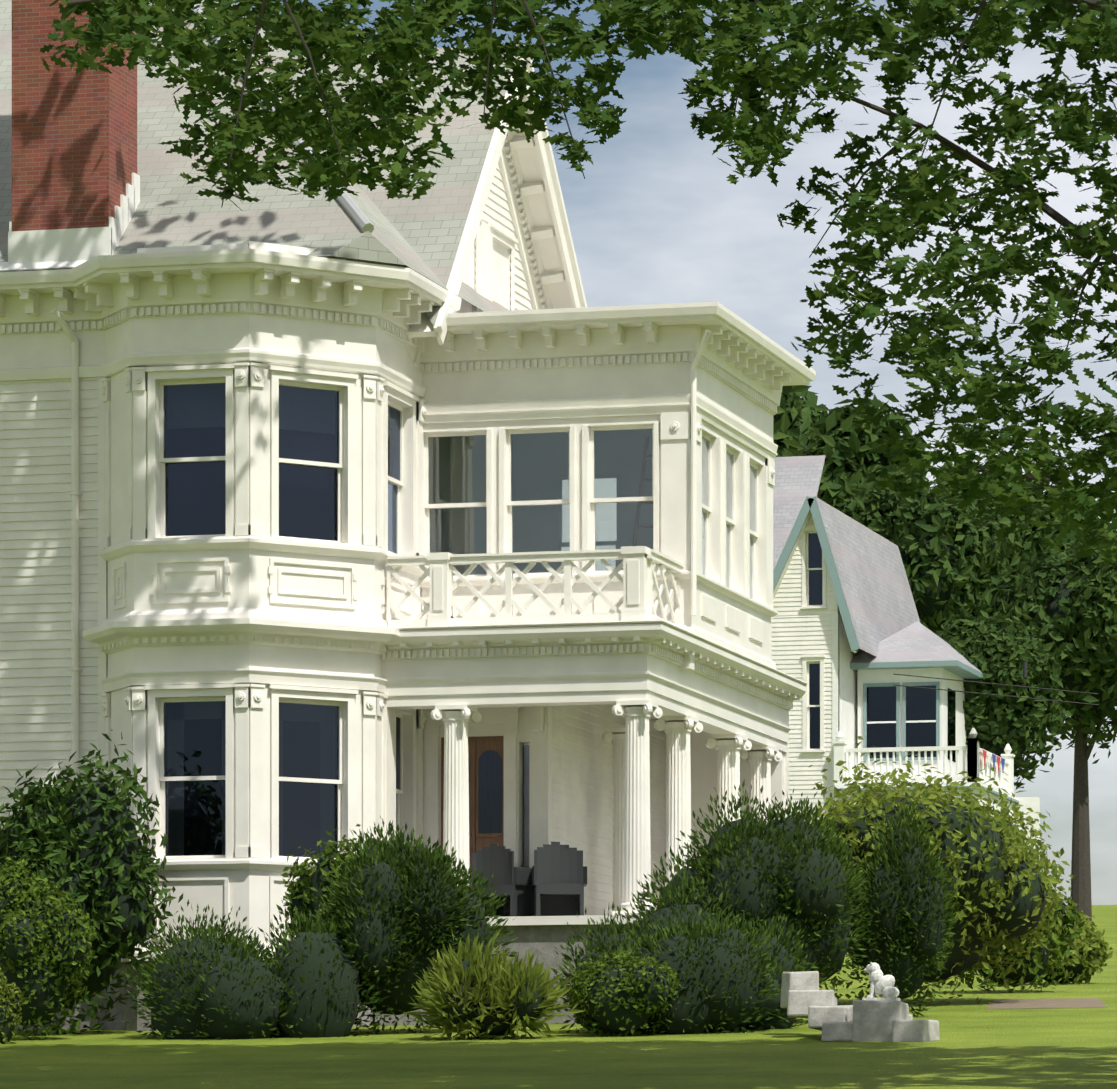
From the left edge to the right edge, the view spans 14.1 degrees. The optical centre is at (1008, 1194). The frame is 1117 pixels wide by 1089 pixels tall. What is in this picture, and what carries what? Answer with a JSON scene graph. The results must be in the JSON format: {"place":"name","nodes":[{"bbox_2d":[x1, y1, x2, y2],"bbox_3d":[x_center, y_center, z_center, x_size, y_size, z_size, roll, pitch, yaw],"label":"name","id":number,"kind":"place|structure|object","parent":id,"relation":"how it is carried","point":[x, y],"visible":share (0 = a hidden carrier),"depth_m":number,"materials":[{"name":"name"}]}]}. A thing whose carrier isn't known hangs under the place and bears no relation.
{"place":"outdoors","nodes":[
{"label":"outdoors","id":0,"kind":"place"},
{"bbox_2d":[0,0,516,325],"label":"roof","id":1,"kind":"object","parent":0,"point":[422,235],"visible":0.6,"depth_m":51.95,"materials":[{"name":"grey tile"}]},
{"bbox_2d":[0,173,139,269],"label":"chimney flashing","id":2,"kind":"object","parent":1,"relation":"on","point":[51,248],"visible":0.65,"depth_m":50.51,"materials":[{"name":"white metal"}]},
{"bbox_2d":[12,0,528,867],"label":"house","id":3,"kind":"structure","parent":0,"point":[195,504],"depth_m":50.35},
{"bbox_2d":[0,377,665,914],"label":"wall siding","id":4,"kind":"object","parent":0,"point":[34,573],"visible":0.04,"depth_m":50.93,"materials":[{"name":"white wood"}]},
{"bbox_2d":[421,434,512,610],"bbox_3d":[-4.981,-7.997,53.431,3.128,3.160,3.483,0,0,12],"label":"curtain","id":5,"kind":"object","parent":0,"point":[464,520],"depth_m":53.36,"materials":[{"name":"grey fabric"}]},
{"bbox_2d":[441,736,503,895],"bbox_3d":[-6.228,-4.231,52.005,0.800,2.210,0.075,0,0,12],"label":"house door","id":6,"kind":"structure","parent":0,"point":[478,747],"depth_m":51.98,"materials":[{"name":"wood"}]},
{"bbox_2d":[475,163,532,310],"bbox_3d":[-6.310,-11.832,54.531,0.014,3.750,5.700,0,0,12],"label":"gable siding","id":7,"kind":"object","parent":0,"point":[496,211],"visible":0.15,"depth_m":55.01,"materials":[{"name":"white wood"}]},
{"bbox_2d":[472,842,586,916],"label":"porch chairs","id":8,"kind":"object","parent":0,"point":[552,881],"visible":0.73,"depth_m":51.04,"materials":[{"name":"grey"}]},
{"bbox_2d":[387,546,683,627],"bbox_3d":[-5.412,-6.851,51.043,3.145,0.850,1.407,0,0,12],"label":"balcony railing","id":9,"kind":"object","parent":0,"point":[638,579],"visible":0.83,"depth_m":50.46,"materials":[{"name":"white wood"}]},
{"bbox_2d":[0,905,1116,1088],"bbox_3d":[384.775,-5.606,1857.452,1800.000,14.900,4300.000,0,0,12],"label":"lawn","id":10,"kind":"structure","parent":0,"point":[979,1045],"depth_m":40.95,"materials":[{"name":"green plant"}]},
{"bbox_2d":[0,968,23,1043],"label":"small shrub","id":11,"kind":"object","parent":10,"relation":"on","point":[6,990],"depth_m":46.61,"materials":[{"name":"green plant"}]},
{"bbox_2d":[0,856,97,1039],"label":"round shrub","id":12,"kind":"object","parent":10,"relation":"on","point":[35,892],"depth_m":47.41,"materials":[{"name":"green plant"}]},
{"bbox_2d":[0,730,182,1035],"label":"rhododendron shrub","id":13,"kind":"object","parent":10,"relation":"on","point":[32,797],"depth_m":48.81,"materials":[{"name":"green plant"}]},
{"bbox_2d":[121,889,389,1039],"bbox_3d":[-8.033,-2.127,47.668,3.085,2.234,2.334,0,0,12],"label":"low shrub","id":14,"kind":"object","parent":10,"relation":"on","point":[327,1017],"depth_m":47.08,"materials":[{"name":"green plant"}]},
{"bbox_2d":[276,824,360,1025],"bbox_3d":[-7.469,-2.736,48.925,1.174,2.649,0.936,0,0,12],"label":"shrub behind yew","id":15,"kind":"object","parent":10,"relation":"on","point":[334,863],"depth_m":48.78,"materials":[{"name":"green plant"}]},
{"bbox_2d":[14,924,639,1030],"bbox_3d":[-11.903,-2.241,56.638,18.340,1.570,11.960,0,0,12],"label":"house foundation","id":16,"kind":"object","parent":10,"relation":"on","point":[541,940],"visible":0.04,"depth_m":50.19,"materials":[{"name":"grey stone"}]},
{"bbox_2d":[0,45,815,962],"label":"house trim","id":17,"kind":"structure","parent":10,"relation":"on","point":[252,617],"depth_m":50.67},
{"bbox_2d":[307,816,517,1034],"bbox_3d":[-6.454,-2.814,47.933,2.341,2.582,1.934,0,0,12],"label":"yew shrub","id":18,"kind":"object","parent":10,"relation":"on","point":[384,852],"depth_m":47.46,"materials":[{"name":"green plant"}]},
{"bbox_2d":[403,929,584,1040],"bbox_3d":[-5.300,-1.983,45.928,1.990,1.540,1.569,0,0,12],"label":"fern shrub","id":19,"kind":"object","parent":10,"relation":"on","point":[502,974],"depth_m":45.64,"materials":[{"name":"green plant"}]},
{"bbox_2d":[39,0,1116,592],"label":"oak tree","id":20,"kind":"object","parent":10,"relation":"on","point":[289,120],"depth_m":26.19,"materials":[{"name":"green plant"}]},
{"bbox_2d":[561,946,682,1036],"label":"bush","id":21,"kind":"object","parent":10,"relation":"on","point":[600,965],"depth_m":45.88,"materials":[{"name":"green plant"}]},
{"bbox_2d":[550,866,824,1034],"bbox_3d":[-3.448,-2.324,47.194,3.077,2.393,2.461,0,0,12],"label":"bush","id":22,"kind":"object","parent":10,"relation":"on","point":[691,931],"depth_m":46.57,"materials":[{"name":"green plant"}]},
{"bbox_2d":[631,779,878,1022],"bbox_3d":[-2.799,-3.075,49.097,2.731,2.988,1.899,0,0,-14],"label":"yew shrub","id":23,"kind":"object","parent":10,"relation":"on","point":[728,838],"depth_m":48.70,"materials":[{"name":"green plant"}]},
{"bbox_2d":[773,385,829,456],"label":"tree","id":24,"kind":"object","parent":10,"relation":"on","point":[803,413],"depth_m":216.13,"materials":[{"name":"green plant"}]},
{"bbox_2d":[776,394,931,510],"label":"tree","id":25,"kind":"object","parent":10,"relation":"on","point":[832,433],"depth_m":187.30,"materials":[{"name":"green plant"}]},
{"bbox_2d":[780,971,939,1041],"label":"stone steps","id":26,"kind":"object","parent":10,"relation":"on","point":[803,995],"visible":0.85,"depth_m":43.70,"materials":[{"name":"grey stone"}]},
{"bbox_2d":[862,962,899,1000],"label":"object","id":27,"kind":"object","parent":26,"relation":"on","point":[880,984],"visible":1,"depth_m":43.81,"materials":[{"name":"white stone"}]},
{"bbox_2d":[846,799,960,1016],"bbox_3d":[-1.251,-3.112,50.675,1.507,2.780,1.092,0,0,12],"label":"conifer shrub","id":28,"kind":"object","parent":10,"relation":"on","point":[882,852],"depth_m":50.41,"materials":[{"name":"green plant"}]},
{"bbox_2d":[771,496,1039,873],"bbox_3d":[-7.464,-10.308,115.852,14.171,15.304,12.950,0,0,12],"label":"teal house","id":29,"kind":"structure","parent":10,"relation":"on","point":[960,669],"depth_m":115.59,"materials":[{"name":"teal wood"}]},
{"bbox_2d":[773,455,981,672],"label":"roof","id":30,"kind":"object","parent":29,"relation":"on","point":[888,626],"visible":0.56,"depth_m":117.42,"materials":[{"name":"grey"}]},
{"bbox_2d":[833,467,1015,632],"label":"tree","id":31,"kind":"object","parent":10,"relation":"on","point":[973,573],"depth_m":147.44,"materials":[{"name":"green plant"}]},
{"bbox_2d":[803,736,1084,1003],"bbox_3d":[-1.025,-3.890,55.362,3.972,3.794,4.654,0,0,12],"label":"bush","id":32,"kind":"object","parent":10,"relation":"on","point":[931,797],"depth_m":54.43,"materials":[{"name":"green plant"}]},
{"bbox_2d":[954,967,979,975],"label":"hedge shrub","id":33,"kind":"object","parent":10,"relation":"on","point":[969,969],"depth_m":70.36,"materials":[{"name":"green plant"}]},
{"bbox_2d":[935,608,1072,789],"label":"tree","id":34,"kind":"object","parent":10,"relation":"on","point":[992,655],"depth_m":118.93,"materials":[{"name":"green plant"}]},
{"bbox_2d":[953,870,1084,992],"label":"shrub","id":35,"kind":"object","parent":10,"relation":"on","point":[1058,943],"depth_m":59.93,"materials":[{"name":"green plant"}]},
{"bbox_2d":[923,449,1116,584],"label":"tree","id":36,"kind":"object","parent":10,"relation":"on","point":[1033,540],"depth_m":162.64,"materials":[{"name":"green plant"}]},
{"bbox_2d":[987,998,1106,1008],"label":"path","id":37,"kind":"structure","parent":10,"relation":"on","point":[1049,1003],"depth_m":54.77,"materials":[{"name":"beige concrete"}]},
{"bbox_2d":[977,518,1116,920],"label":"tree","id":38,"kind":"object","parent":10,"relation":"on","point":[1083,627],"depth_m":138.70,"materials":[{"name":"green plant"}]},
{"bbox_2d":[1024,911,1112,984],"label":"shrub","id":39,"kind":"object","parent":10,"relation":"on","point":[1095,940],"depth_m":63.92,"materials":[{"name":"green plant"}]},
{"bbox_2d":[429,429,754,598],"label":"windows","id":40,"kind":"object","parent":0,"point":[728,482],"visible":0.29,"depth_m":52.06,"materials":[{"name":"clear glass"}]},
{"bbox_2d":[430,700,782,914],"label":"porch columns","id":41,"kind":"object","parent":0,"point":[632,840],"visible":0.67,"depth_m":50.79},
{"bbox_2d":[632,436,652,545],"bbox_3d":[-4.208,-7.702,52.402,0.518,2.542,0.742,0,0,12],"label":"house ladder","id":42,"kind":"object","parent":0,"point":[642,480],"depth_m":52.59,"materials":[{"name":"white wood"}]},
{"bbox_2d":[234,0,1116,904],"label":"sky","id":43,"kind":"structure","parent":0,"point":[655,217],"materials":[{"name":"blue"}]},
{"bbox_2d":[772,614,831,823],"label":"wall siding","id":44,"kind":"object","parent":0,"point":[795,638],"visible":0.19,"depth_m":115.03,"materials":[{"name":"white wood"}]},
{"bbox_2d":[773,515,837,615],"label":"gable siding","id":45,"kind":"object","parent":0,"point":[787,600],"visible":0.48,"depth_m":115.07,"materials":[{"name":"white wood"}]},
{"bbox_2d":[800,525,826,752],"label":"house trim","id":46,"kind":"structure","parent":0,"point":[808,660],"depth_m":115.01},
{"bbox_2d":[808,533,955,761],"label":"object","id":47,"kind":"structure","parent":0,"point":[920,703],"depth_m":116.04,"materials":[{"name":"black glass"}]},
{"bbox_2d":[983,750,1000,772],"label":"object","id":48,"kind":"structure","parent":0,"point":[984,757],"depth_m":114.80,"materials":[{"name":"red fabric"}]},
{"bbox_2d":[893,662,1098,704],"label":"power lines","id":49,"kind":"object","parent":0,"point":[1024,669],"visible":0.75,"depth_m":99.97,"materials":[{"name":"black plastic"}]},
{"bbox_2d":[992,754,1004,771],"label":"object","id":50,"kind":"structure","parent":0,"point":[1002,759],"depth_m":116.56,"materials":[{"name":"blue fabric"}]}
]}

